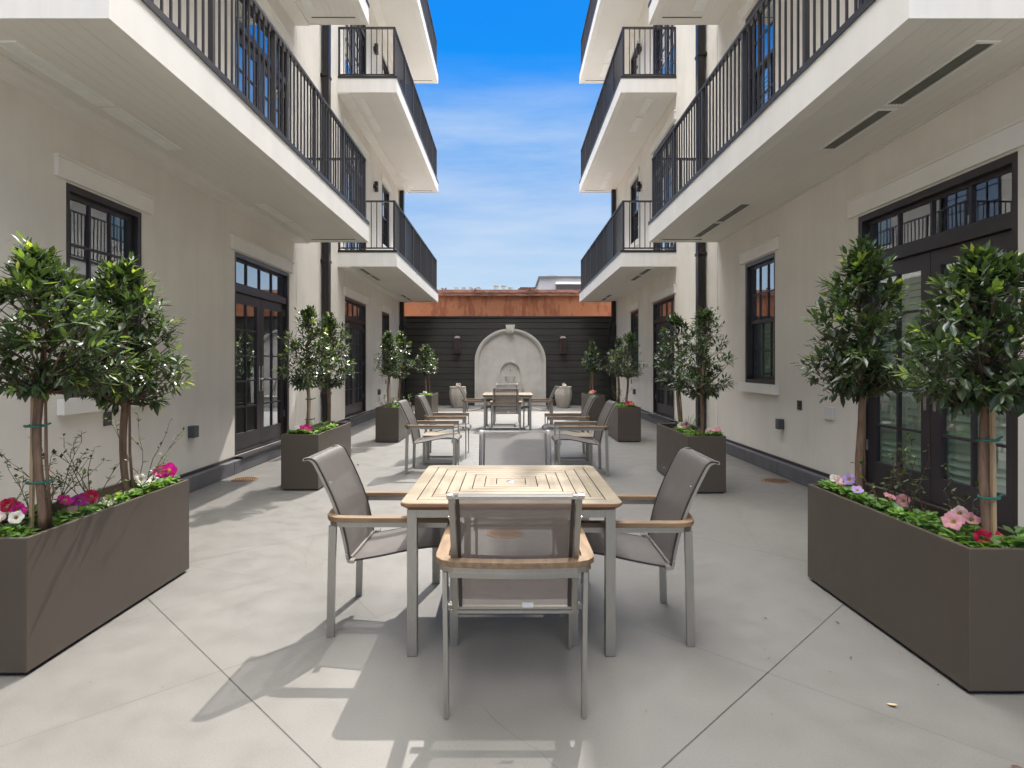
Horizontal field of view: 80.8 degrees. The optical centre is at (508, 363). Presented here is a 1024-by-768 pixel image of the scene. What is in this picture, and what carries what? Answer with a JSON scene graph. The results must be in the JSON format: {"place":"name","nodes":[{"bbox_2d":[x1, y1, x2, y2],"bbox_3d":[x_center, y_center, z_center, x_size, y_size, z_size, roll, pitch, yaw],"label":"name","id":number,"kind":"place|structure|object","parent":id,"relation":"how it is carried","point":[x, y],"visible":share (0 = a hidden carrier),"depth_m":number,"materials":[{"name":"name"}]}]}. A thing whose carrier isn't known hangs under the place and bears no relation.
{"place":"outdoors","nodes":[
{"label":"outdoors","id":0,"kind":"place"},
{"bbox_2d":[311,419,329,433],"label":"fern","id":1,"kind":"object","parent":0,"point":[314,430],"visible":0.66,"depth_m":7.01,"materials":[{"name":"green plant"}]},
{"bbox_2d":[404,290,610,315],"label":"rusty building","id":2,"kind":"structure","parent":0,"point":[509,303],"depth_m":22.00,"materials":[{"name":"brown metal"}]},
{"bbox_2d":[404,0,610,289],"label":"sky","id":3,"kind":"structure","parent":0,"point":[508,113],"materials":[{"name":"blue"}]},
{"bbox_2d":[0,405,1023,767],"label":"pavement","id":4,"kind":"structure","parent":0,"point":[222,651],"depth_m":2.76,"materials":[{"name":"concrete"}]},
{"bbox_2d":[0,479,188,674],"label":"planter box","id":5,"kind":"object","parent":4,"relation":"on","point":[63,586],"visible":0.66,"depth_m":3.07,"materials":[{"name":"grey concrete"}]},
{"bbox_2d":[0,475,29,525],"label":"twiggy shrub","id":6,"kind":"object","parent":5,"relation":"on","point":[23,478],"visible":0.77,"depth_m":2.97,"materials":[{"name":"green plant"}]},
{"bbox_2d":[0,498,36,534],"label":"petunia plant","id":7,"kind":"object","parent":5,"relation":"on","point":[9,504],"visible":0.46,"depth_m":3.02,"materials":[{"name":"green plant"}]},
{"bbox_2d":[0,510,39,536],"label":"petunia plant","id":8,"kind":"object","parent":5,"relation":"on","point":[19,516],"visible":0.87,"depth_m":2.87,"materials":[{"name":"green plant"}]},
{"bbox_2d":[0,432,112,515],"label":"twiggy shrub","id":9,"kind":"object","parent":5,"relation":"on","point":[84,470],"visible":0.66,"depth_m":3.21,"materials":[{"name":"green plant"}]},
{"bbox_2d":[0,231,148,530],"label":"bay tree","id":10,"kind":"object","parent":5,"relation":"on","point":[40,279],"visible":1,"depth_m":3.00,"materials":[{"name":"green plant"}]},
{"bbox_2d":[52,489,98,525],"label":"petunia plant","id":11,"kind":"object","parent":5,"relation":"on","point":[81,500],"visible":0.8,"depth_m":3.21,"materials":[{"name":"green plant"}]},
{"bbox_2d":[44,433,129,507],"bbox_3d":[-2.411,0.622,3.401,0.448,0.459,0.324,0,0,-37],"label":"twiggy shrub","id":12,"kind":"object","parent":5,"relation":"on","point":[90,481],"visible":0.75,"depth_m":3.42,"materials":[{"name":"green plant"}]},
{"bbox_2d":[94,488,142,510],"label":"petunia plant","id":13,"kind":"object","parent":5,"relation":"on","point":[124,497],"visible":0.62,"depth_m":3.45,"materials":[{"name":"green plant"}]},
{"bbox_2d":[56,251,195,499],"bbox_3d":[-2.284,0.077,3.639,0.731,1.530,0.757,0,0,-44],"label":"bay tree","id":14,"kind":"object","parent":5,"relation":"on","point":[126,395],"visible":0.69,"depth_m":3.60,"materials":[{"name":"green plant"}]},
{"bbox_2d":[102,412,184,496],"bbox_3d":[-2.303,0.581,3.802,0.619,0.542,0.234,0,0,20],"label":"twiggy shrub","id":15,"kind":"object","parent":5,"relation":"on","point":[158,464],"visible":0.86,"depth_m":3.80,"materials":[{"name":"brown plant"}]},
{"bbox_2d":[135,474,175,497],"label":"petunia plant","id":16,"kind":"object","parent":5,"relation":"on","point":[154,485],"visible":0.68,"depth_m":3.75,"materials":[{"name":"green plant"}]},
{"bbox_2d":[146,462,179,493],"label":"petunia plant","id":17,"kind":"object","parent":5,"relation":"on","point":[171,468],"visible":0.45,"depth_m":3.94,"materials":[{"name":"pink plant"}]},
{"bbox_2d":[231,477,258,481],"bbox_3d":[-3.180,1.396,7.250,0.306,0.006,0.306,0,0,-29],"label":"floor drain","id":18,"kind":"object","parent":4,"relation":"on","point":[242,479],"visible":1,"depth_m":7.23,"materials":[{"name":"brown metal"}]},
{"bbox_2d":[281,422,350,489],"bbox_3d":[-2.295,1.091,7.285,0.410,0.617,1.370,0,0,0],"label":"planter box","id":19,"kind":"object","parent":4,"relation":"on","point":[298,472],"visible":0.74,"depth_m":6.60,"materials":[{"name":"brown metal"}]},
{"bbox_2d":[287,425,301,433],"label":"petunia plant","id":20,"kind":"object","parent":19,"relation":"on","point":[293,431],"visible":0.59,"depth_m":6.67,"materials":[{"name":"green plant"}]},
{"bbox_2d":[291,424,318,433],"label":"petunia plant","id":21,"kind":"object","parent":19,"relation":"on","point":[306,428],"visible":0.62,"depth_m":6.72,"materials":[{"name":"pink plant"}]},
{"bbox_2d":[273,305,341,433],"bbox_3d":[-2.296,0.094,6.888,0.741,1.533,0.692,0,0,0],"label":"bay tree","id":22,"kind":"object","parent":19,"relation":"on","point":[309,382],"visible":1,"depth_m":6.85,"materials":[{"name":"green plant"}]},
{"bbox_2d":[311,422,337,432],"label":"leafy plant","id":23,"kind":"object","parent":19,"relation":"in","point":[329,426],"visible":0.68,"depth_m":7.21,"materials":[{"name":"green plant"}]},
{"bbox_2d":[302,311,356,424],"bbox_3d":[-2.252,0.091,7.548,0.691,1.504,0.637,0,0,-27],"label":"bay tree","id":24,"kind":"object","parent":19,"relation":"on","point":[330,323],"visible":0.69,"depth_m":7.53,"materials":[{"name":"green plant"}]},
{"bbox_2d":[303,444,448,636],"bbox_3d":[-0.656,0.943,3.346,0.802,0.911,0.646,0,0,1],"label":"dining armchair","id":25,"kind":"object","parent":4,"relation":"on","point":[352,518],"visible":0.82,"depth_m":3.22,"materials":[{"name":"fabric"}]},
{"bbox_2d":[375,403,410,441],"bbox_3d":[-2.145,1.091,11.285,0.410,0.617,1.370,0,0,0],"label":"planter box","id":26,"kind":"object","parent":4,"relation":"on","point":[390,423],"visible":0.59,"depth_m":10.60,"materials":[{"name":"grey metal"}]},
{"bbox_2d":[378,395,393,407],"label":"twiggy shrub","id":27,"kind":"object","parent":26,"relation":"in","point":[386,405],"visible":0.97,"depth_m":10.70,"materials":[{"name":"green plant"}]},
{"bbox_2d":[372,330,402,407],"bbox_3d":[-2.177,0.116,10.920,0.571,1.453,0.671,0,0,0],"label":"bay tree","id":28,"kind":"object","parent":26,"relation":"on","point":[387,343],"visible":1,"depth_m":10.82,"materials":[{"name":"green plant"}]},
{"bbox_2d":[389,400,399,407],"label":"petunia plant","id":29,"kind":"object","parent":26,"relation":"on","point":[394,405],"visible":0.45,"depth_m":10.92,"materials":[{"name":"green plant"}]},
{"bbox_2d":[387,330,414,399],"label":"bay tree","id":30,"kind":"object","parent":26,"relation":"on","point":[400,336],"visible":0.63,"depth_m":11.69,"materials":[{"name":"green plant"}]},
{"bbox_2d":[415,393,437,419],"bbox_3d":[-2.080,1.091,15.285,0.410,0.617,1.370,0,0,0],"label":"planter box","id":31,"kind":"object","parent":4,"relation":"on","point":[420,412],"visible":0.55,"depth_m":14.60,"materials":[{"name":"grey metal"}]},
{"bbox_2d":[411,343,436,393],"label":"bay tree","id":32,"kind":"object","parent":31,"relation":"on","point":[423,372],"visible":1,"depth_m":14.87,"materials":[{"name":"green plant"}]},
{"bbox_2d":[420,347,436,392],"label":"bay tree","id":33,"kind":"object","parent":31,"relation":"on","point":[435,368],"visible":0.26,"depth_m":15.58,"materials":[{"name":"green plant"}]},
{"bbox_2d":[395,399,461,473],"bbox_3d":[-1.036,0.943,7.851,0.802,0.911,0.646,0,0,1],"label":"dining armchair","id":34,"kind":"object","parent":4,"relation":"on","point":[412,425],"visible":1,"depth_m":7.79,"materials":[{"name":"metal"}]},
{"bbox_2d":[422,432,459,464],"bbox_3d":[-0.950,1.196,8.520,0.480,0.403,0.480,0,0,0],"label":"side table","id":35,"kind":"object","parent":4,"relation":"on","point":[427,434],"visible":0.57,"depth_m":8.30,"materials":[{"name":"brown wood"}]},
{"bbox_2d":[415,394,471,457],"bbox_3d":[-0.981,0.943,9.150,0.802,0.911,0.646,0,0,0],"label":"dining armchair","id":36,"kind":"object","parent":4,"relation":"on","point":[429,415],"visible":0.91,"depth_m":9.03,"materials":[{"name":"metal"}]},
{"bbox_2d":[449,386,465,407],"bbox_3d":[-1.610,1.067,19.000,0.515,0.665,0.515,0,0,22],"label":"stone urn","id":37,"kind":"object","parent":4,"relation":"on","point":[455,396],"visible":0.79,"depth_m":18.80,"materials":[{"name":"stone"}]},
{"bbox_2d":[456,385,492,429],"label":"dining armchair","id":38,"kind":"object","parent":4,"relation":"on","point":[465,400],"visible":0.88,"depth_m":12.70,"materials":[{"name":"metal"}]},
{"bbox_2d":[490,388,521,430],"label":"dining armchair","id":39,"kind":"object","parent":4,"relation":"on","point":[505,401],"visible":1,"depth_m":12.04,"materials":[{"name":"fabric"}]},
{"bbox_2d":[493,384,520,424],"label":"dining armchair","id":40,"kind":"object","parent":4,"relation":"on","point":[505,386],"visible":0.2,"depth_m":14.34,"materials":[{"name":"metal"}]},
{"bbox_2d":[482,392,532,429],"bbox_3d":[-0.025,1.026,13.050,1.060,0.743,1.060,0,0,0],"label":"square table","id":41,"kind":"object","parent":4,"relation":"on","point":[529,395],"visible":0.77,"depth_m":12.55,"materials":[{"name":"wood"}]},
{"bbox_2d":[404,316,610,404],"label":"plank wall","id":42,"kind":"structure","parent":4,"relation":"on","point":[437,334],"depth_m":19.90,"materials":[{"name":"black wood"}]},
{"bbox_2d":[454,336,460,352],"bbox_3d":[-1.690,-0.615,19.800,0.220,0.550,0.200,0,0,0],"label":"wall lantern","id":43,"kind":"object","parent":42,"relation":"attached to","point":[457,344],"depth_m":19.74,"materials":[{"name":"brown metal"}]},
{"bbox_2d":[560,336,565,352],"bbox_3d":[1.780,-0.615,19.800,0.220,0.550,0.200,0,0,0],"label":"wall lantern","id":44,"kind":"object","parent":42,"relation":"attached to","point":[562,344],"depth_m":19.74,"materials":[{"name":"brown metal"}]},
{"bbox_2d":[475,325,545,406],"bbox_3d":[0.050,0.068,19.568,2.340,2.655,0.656,0,0,0],"label":"wall fountain","id":45,"kind":"object","parent":4,"relation":"on","point":[509,354],"depth_m":19.85,"materials":[{"name":"stone"}]},
{"bbox_2d":[401,465,621,655],"bbox_3d":[0.012,1.026,3.365,1.060,0.743,1.060,0,0,0],"label":"square table","id":46,"kind":"object","parent":4,"relation":"on","point":[426,494],"visible":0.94,"depth_m":3.07,"materials":[{"name":"brown wood"}]},
{"bbox_2d":[436,492,593,718],"bbox_3d":[0.025,0.943,2.634,0.646,0.911,0.802,0,0,0],"label":"dining armchair","id":47,"kind":"object","parent":4,"relation":"on","point":[507,553],"visible":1,"depth_m":2.38,"materials":[{"name":"grey fabric"}]},
{"bbox_2d":[479,430,551,483],"bbox_3d":[0.045,0.943,4.021,0.646,0.911,0.802,0,0,0],"label":"dining armchair","id":48,"kind":"object","parent":4,"relation":"on","point":[514,447],"visible":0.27,"depth_m":4.31,"materials":[{"name":"fabric"}]},
{"bbox_2d":[521,385,559,429],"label":"dining armchair","id":49,"kind":"object","parent":4,"relation":"on","point":[549,401],"visible":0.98,"depth_m":12.83,"materials":[{"name":"fabric"}]},
{"bbox_2d":[555,386,571,407],"bbox_3d":[1.720,1.067,19.000,0.515,0.665,0.515,0,0,-22],"label":"stone urn","id":50,"kind":"object","parent":4,"relation":"on","point":[563,395],"visible":0.88,"depth_m":18.80,"materials":[{"name":"stone"}]},
{"bbox_2d":[542,395,598,458],"bbox_3d":[0.911,0.943,9.050,0.802,0.911,0.646,0,0,0],"label":"dining armchair","id":51,"kind":"object","parent":4,"relation":"on","point":[583,415],"visible":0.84,"depth_m":9.04,"materials":[{"name":"fabric"}]},
{"bbox_2d":[555,432,592,465],"bbox_3d":[0.900,1.196,8.400,0.480,0.403,0.480,0,0,0],"label":"side table","id":52,"kind":"object","parent":4,"relation":"on","point":[587,435],"visible":0.59,"depth_m":8.39,"materials":[{"name":"metal"}]},
{"bbox_2d":[551,400,618,475],"bbox_3d":[0.966,0.943,7.721,0.802,0.911,0.646,0,0,-1],"label":"dining armchair","id":53,"kind":"object","parent":4,"relation":"on","point":[600,427],"visible":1,"depth_m":7.65,"materials":[{"name":"fabric"}]},
{"bbox_2d":[581,393,604,420],"bbox_3d":[2.130,1.091,15.285,0.410,0.617,1.370,0,0,0],"label":"planter box","id":54,"kind":"object","parent":4,"relation":"on","point":[594,412],"visible":0.53,"depth_m":14.60,"materials":[{"name":"grey metal"}]},
{"bbox_2d":[587,390,596,394],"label":"petunia plant","id":55,"kind":"object","parent":54,"relation":"on","point":[592,392],"visible":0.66,"depth_m":14.75,"materials":[{"name":"pink plant"}]},
{"bbox_2d":[581,340,603,394],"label":"bay tree","id":56,"kind":"object","parent":54,"relation":"on","point":[593,355],"visible":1,"depth_m":14.85,"materials":[{"name":"green plant"}]},
{"bbox_2d":[583,349,601,390],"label":"bay tree","id":57,"kind":"object","parent":54,"relation":"on","point":[588,370],"visible":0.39,"depth_m":15.58,"materials":[{"name":"green plant"}]},
{"bbox_2d":[606,402,640,441],"bbox_3d":[2.135,1.091,11.335,0.410,0.617,1.370,0,0,0],"label":"planter box","id":58,"kind":"object","parent":4,"relation":"on","point":[624,423],"visible":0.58,"depth_m":10.65,"materials":[{"name":"brown metal"}]},
{"bbox_2d":[603,336,631,401],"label":"bay tree","id":59,"kind":"object","parent":58,"relation":"on","point":[618,343],"visible":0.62,"depth_m":11.68,"materials":[{"name":"green plant"}]},
{"bbox_2d":[611,385,631,402],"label":"twiggy shrub","id":60,"kind":"object","parent":58,"relation":"on","point":[619,399],"visible":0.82,"depth_m":11.50,"materials":[{"name":"green plant"}]},
{"bbox_2d":[608,331,647,401],"bbox_3d":[2.143,0.123,10.915,0.721,1.438,0.637,0,0,-41],"label":"bay tree","id":61,"kind":"object","parent":58,"relation":"on","point":[629,340],"visible":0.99,"depth_m":10.88,"materials":[{"name":"green plant"}]},
{"bbox_2d":[622,401,635,406],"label":"petunia plant","id":62,"kind":"object","parent":58,"relation":"on","point":[630,403],"visible":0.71,"depth_m":10.72,"materials":[{"name":"pink plant"}]},
{"bbox_2d":[568,447,719,649],"bbox_3d":[0.651,0.943,3.249,0.802,0.911,0.646,0,0,0],"label":"dining armchair","id":63,"kind":"object","parent":4,"relation":"on","point":[668,523],"visible":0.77,"depth_m":3.11,"materials":[{"name":"fabric"}]},
{"bbox_2d":[657,423,725,492],"bbox_3d":[2.125,1.091,7.135,0.410,0.617,1.370,0,0,0],"label":"planter box","id":64,"kind":"object","parent":4,"relation":"on","point":[671,440],"visible":0.65,"depth_m":6.45,"materials":[{"name":"brown metal"}]},
{"bbox_2d":[651,312,706,422],"bbox_3d":[2.064,0.102,7.406,0.672,1.480,0.733,0,0,0],"label":"bay tree","id":65,"kind":"object","parent":64,"relation":"on","point":[677,319],"visible":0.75,"depth_m":7.37,"materials":[{"name":"green plant"}]},
{"bbox_2d":[675,422,695,435],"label":"petunia plant","id":66,"kind":"object","parent":64,"relation":"on","point":[679,427],"visible":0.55,"depth_m":6.96,"materials":[{"name":"white plant"}]},
{"bbox_2d":[675,415,699,431],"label":"fern","id":67,"kind":"object","parent":64,"relation":"on","point":[686,422],"visible":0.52,"depth_m":7.02,"materials":[{"name":"green plant"}]},
{"bbox_2d":[683,426,711,435],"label":"leafy plant","id":68,"kind":"object","parent":64,"relation":"on","point":[689,433],"visible":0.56,"depth_m":6.71,"materials":[{"name":"green plant"}]},
{"bbox_2d":[667,306,738,435],"bbox_3d":[2.144,0.098,6.687,0.772,1.489,0.726,0,0,21],"label":"bay tree","id":69,"kind":"object","parent":64,"relation":"on","point":[702,383],"visible":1,"depth_m":6.66,"materials":[{"name":"green plant"}]},
{"bbox_2d":[705,426,722,435],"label":"petunia plant","id":70,"kind":"object","parent":64,"relation":"on","point":[713,431],"visible":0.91,"depth_m":6.55,"materials":[{"name":"pink plant"}]},
{"bbox_2d":[762,478,788,482],"bbox_3d":[3.170,1.396,7.150,0.306,0.006,0.306,0,0,17],"label":"floor drain","id":71,"kind":"object","parent":4,"relation":"on","point":[772,480],"visible":1,"depth_m":7.15,"materials":[{"name":"brown metal"}]},
{"bbox_2d":[808,484,1023,692],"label":"planter box","id":72,"kind":"object","parent":4,"relation":"on","point":[952,610],"visible":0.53,"depth_m":2.80,"materials":[{"name":"grey concrete"}]},
{"bbox_2d":[817,473,854,498],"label":"petunia plant","id":73,"kind":"object","parent":72,"relation":"on","point":[848,479],"visible":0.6,"depth_m":3.72,"materials":[{"name":"green plant"}]},
{"bbox_2d":[834,485,883,511],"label":"petunia plant","id":74,"kind":"object","parent":72,"relation":"on","point":[862,498],"visible":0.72,"depth_m":3.47,"materials":[{"name":"green plant"}]},
{"bbox_2d":[790,232,928,493],"bbox_3d":[2.114,0.027,3.668,0.688,1.630,0.814,0,0,0],"label":"bay tree","id":75,"kind":"object","parent":72,"relation":"on","point":[865,268],"visible":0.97,"depth_m":3.60,"materials":[{"name":"green plant"}]},
{"bbox_2d":[850,432,915,507],"bbox_3d":[2.074,0.618,3.346,0.320,0.466,0.337,0,0,33],"label":"twiggy shrub","id":76,"kind":"object","parent":72,"relation":"on","point":[900,461],"visible":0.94,"depth_m":3.38,"materials":[{"name":"brown plant"}]},
{"bbox_2d":[869,492,923,523],"bbox_3d":[2.120,0.777,3.300,0.343,0.149,0.300,0,0,-44],"label":"petunia plant","id":77,"kind":"object","parent":72,"relation":"on","point":[900,499],"visible":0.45,"depth_m":3.27,"materials":[{"name":"green plant"}]},
{"bbox_2d":[888,439,929,513],"bbox_3d":[2.142,0.627,3.243,0.240,0.450,0.190,0,0,-34],"label":"twiggy shrub","id":78,"kind":"object","parent":72,"relation":"on","point":[917,489],"visible":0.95,"depth_m":3.22,"materials":[{"name":"brown plant"}]},
{"bbox_2d":[887,502,959,539],"bbox_3d":[2.081,0.791,3.014,0.292,0.122,0.378,0,0,0],"label":"leafy plant","id":79,"kind":"object","parent":72,"relation":"in","point":[922,520],"visible":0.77,"depth_m":3.00,"materials":[{"name":"green plant"}]},
{"bbox_2d":[881,240,1023,537],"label":"bay tree","id":80,"kind":"object","parent":72,"relation":"on","point":[987,272],"visible":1,"depth_m":2.71,"materials":[{"name":"green plant"}]},
{"bbox_2d":[928,505,990,547],"bbox_3d":[2.141,0.768,2.848,0.292,0.161,0.350,0,0,0],"label":"petunia plant","id":81,"kind":"object","parent":72,"relation":"on","point":[953,518],"visible":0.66,"depth_m":2.83,"materials":[{"name":"pink plant"}]},
{"bbox_2d":[940,462,979,525],"bbox_3d":[2.277,0.671,2.991,0.216,0.361,0.272,0,0,35],"label":"twiggy shrub","id":82,"kind":"object","parent":72,"relation":"on","point":[966,496],"visible":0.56,"depth_m":3.00,"materials":[{"name":"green plant"}]},
{"bbox_2d":[960,525,1023,547],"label":"petunia plant","id":83,"kind":"object","parent":72,"relation":"on","point":[999,540],"visible":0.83,"depth_m":2.70,"materials":[{"name":"green plant"}]},
{"bbox_2d":[518,287,535,289],"bbox_3d":[0.780,-3.160,25.950,0.760,0.140,1.000,0,0,0],"label":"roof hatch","id":84,"kind":"object","parent":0,"point":[524,288],"visible":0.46,"depth_m":25.45,"materials":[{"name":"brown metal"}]},
{"bbox_2d":[535,275,580,289],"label":"office building","id":85,"kind":"structure","parent":0,"point":[552,282],"depth_m":62.00,"materials":[{"name":"white"}]},
{"bbox_2d":[556,285,580,289],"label":"window","id":86,"kind":"structure","parent":85,"relation":"in","point":[558,287],"depth_m":61.94,"materials":[{"name":"grey glass"}]},
{"label":"ground","id":87,"kind":"structure","parent":0,"visible":0},
{"bbox_2d":[0,0,438,513],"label":"apartment building","id":88,"kind":"structure","parent":87,"relation":"on","point":[241,177],"depth_m":6.74,"materials":[{"name":"paint"}]},
{"bbox_2d":[53,153,155,415],"bbox_3d":[-3.623,-0.613,5.310,0.286,2.045,1.280,0,0,0],"label":"window","id":89,"kind":"structure","parent":88,"relation":"in","point":[66,168],"depth_m":5.19,"materials":[{"name":"brown metal"}]},
{"bbox_2d":[230,234,294,458],"bbox_3d":[-3.568,-0.204,8.735,0.285,2.872,2.190,0,0,0],"label":"door","id":90,"kind":"structure","parent":88,"relation":"in","point":[269,297],"depth_m":8.84,"materials":[{"name":"brown metal"}]},
{"bbox_2d":[235,0,294,139],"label":"door","id":91,"kind":"structure","parent":88,"relation":"in","point":[265,6],"depth_m":8.74,"materials":[{"name":"black glass"}]},
{"bbox_2d":[345,25,365,73],"bbox_3d":[-3.617,-7.275,13.965,0.187,2.750,1.930,0,0,0],"label":"door","id":92,"kind":"structure","parent":88,"relation":"in","point":[357,31],"depth_m":14.24,"materials":[{"name":"glass"}]},
{"bbox_2d":[343,118,368,249],"bbox_3d":[-3.600,-3.770,13.965,0.220,2.940,2.190,0,0,0],"label":"door","id":93,"kind":"structure","parent":88,"relation":"in","point":[346,125],"depth_m":13.87,"materials":[{"name":"brown metal"}]},
{"bbox_2d":[343,287,370,419],"bbox_3d":[-3.568,-0.204,13.965,0.285,2.872,2.190,0,0,0],"label":"door","id":94,"kind":"structure","parent":88,"relation":"in","point":[355,311],"depth_m":14.18,"materials":[{"name":"brown metal"}]},
{"bbox_2d":[381,304,391,377],"bbox_3d":[-3.590,-0.613,17.325,0.220,2.045,1.330,0,0,0],"label":"window","id":95,"kind":"structure","parent":88,"relation":"in","point":[385,317],"depth_m":17.46,"materials":[{"name":"brown metal"}]},
{"bbox_2d":[381,174,391,249],"bbox_3d":[-3.590,-4.213,17.325,0.220,2.045,1.330,0,0,0],"label":"window","id":96,"kind":"structure","parent":88,"relation":"in","point":[385,194],"depth_m":17.65,"materials":[{"name":"brown metal"}]},
{"bbox_2d":[381,44,391,73],"bbox_3d":[-3.595,-7.877,17.325,0.210,1.915,1.330,0,0,0],"label":"window","id":97,"kind":"structure","parent":88,"relation":"in","point":[384,52],"depth_m":17.36,"materials":[{"name":"white metal"}]},
{"bbox_2d":[579,0,1023,530],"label":"apartment building","id":98,"kind":"structure","parent":87,"relation":"on","point":[751,166],"depth_m":6.74,"materials":[{"name":"paint"}]},
{"bbox_2d":[628,302,638,378],"bbox_3d":[3.520,-0.613,16.625,0.220,2.045,1.330,0,0,0],"label":"window","id":99,"kind":"structure","parent":98,"relation":"in","point":[634,315],"depth_m":16.83,"materials":[{"name":"brown metal"}]},
{"bbox_2d":[628,30,638,73],"bbox_3d":[3.525,-7.877,16.625,0.210,1.915,1.330,0,0,0],"label":"window","id":100,"kind":"structure","parent":98,"relation":"in","point":[637,34],"depth_m":16.75,"materials":[{"name":"metal"}]},
{"bbox_2d":[628,166,639,249],"bbox_3d":[3.520,-4.213,16.625,0.220,2.045,1.330,0,0,0],"label":"window","id":101,"kind":"structure","parent":98,"relation":"in","point":[634,195],"depth_m":16.90,"materials":[{"name":"brown metal"}]},
{"bbox_2d":[648,284,675,421],"bbox_3d":[3.498,-0.204,13.550,0.285,2.872,2.160,0,0,0],"label":"door","id":102,"kind":"structure","parent":98,"relation":"in","point":[663,399],"depth_m":13.84,"materials":[{"name":"brown metal"}]},
{"bbox_2d":[650,110,675,249],"bbox_3d":[3.530,-3.770,13.550,0.220,2.940,2.160,0,0,0],"label":"door","id":103,"kind":"structure","parent":98,"relation":"in","point":[672,118],"depth_m":13.71,"materials":[{"name":"brown metal"}]},
{"bbox_2d":[653,25,673,73],"bbox_3d":[3.547,-7.275,13.550,0.187,2.750,1.900,0,0,0],"label":"door","id":104,"kind":"structure","parent":98,"relation":"in","point":[657,30],"depth_m":13.84,"materials":[{"name":"glass"}]},
{"bbox_2d":[738,0,772,120],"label":"window","id":105,"kind":"structure","parent":98,"relation":"in","point":[748,5],"depth_m":8.58,"materials":[{"name":"brown metal"}]},
{"bbox_2d":[738,236,779,394],"bbox_3d":[3.553,-0.613,8.340,0.286,2.045,1.280,0,0,0],"label":"window","id":106,"kind":"structure","parent":98,"relation":"in","point":[758,362],"depth_m":8.54,"materials":[{"name":"brown metal"}]},
{"bbox_2d":[858,0,863,7],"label":"door","id":107,"kind":"structure","parent":98,"relation":"in","point":[860,2],"depth_m":5.95,"materials":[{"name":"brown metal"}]},
{"bbox_2d":[845,117,1023,530],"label":"door","id":108,"kind":"structure","parent":98,"relation":"in","point":[954,441],"depth_m":4.96,"materials":[{"name":"brown metal"}]}
]}

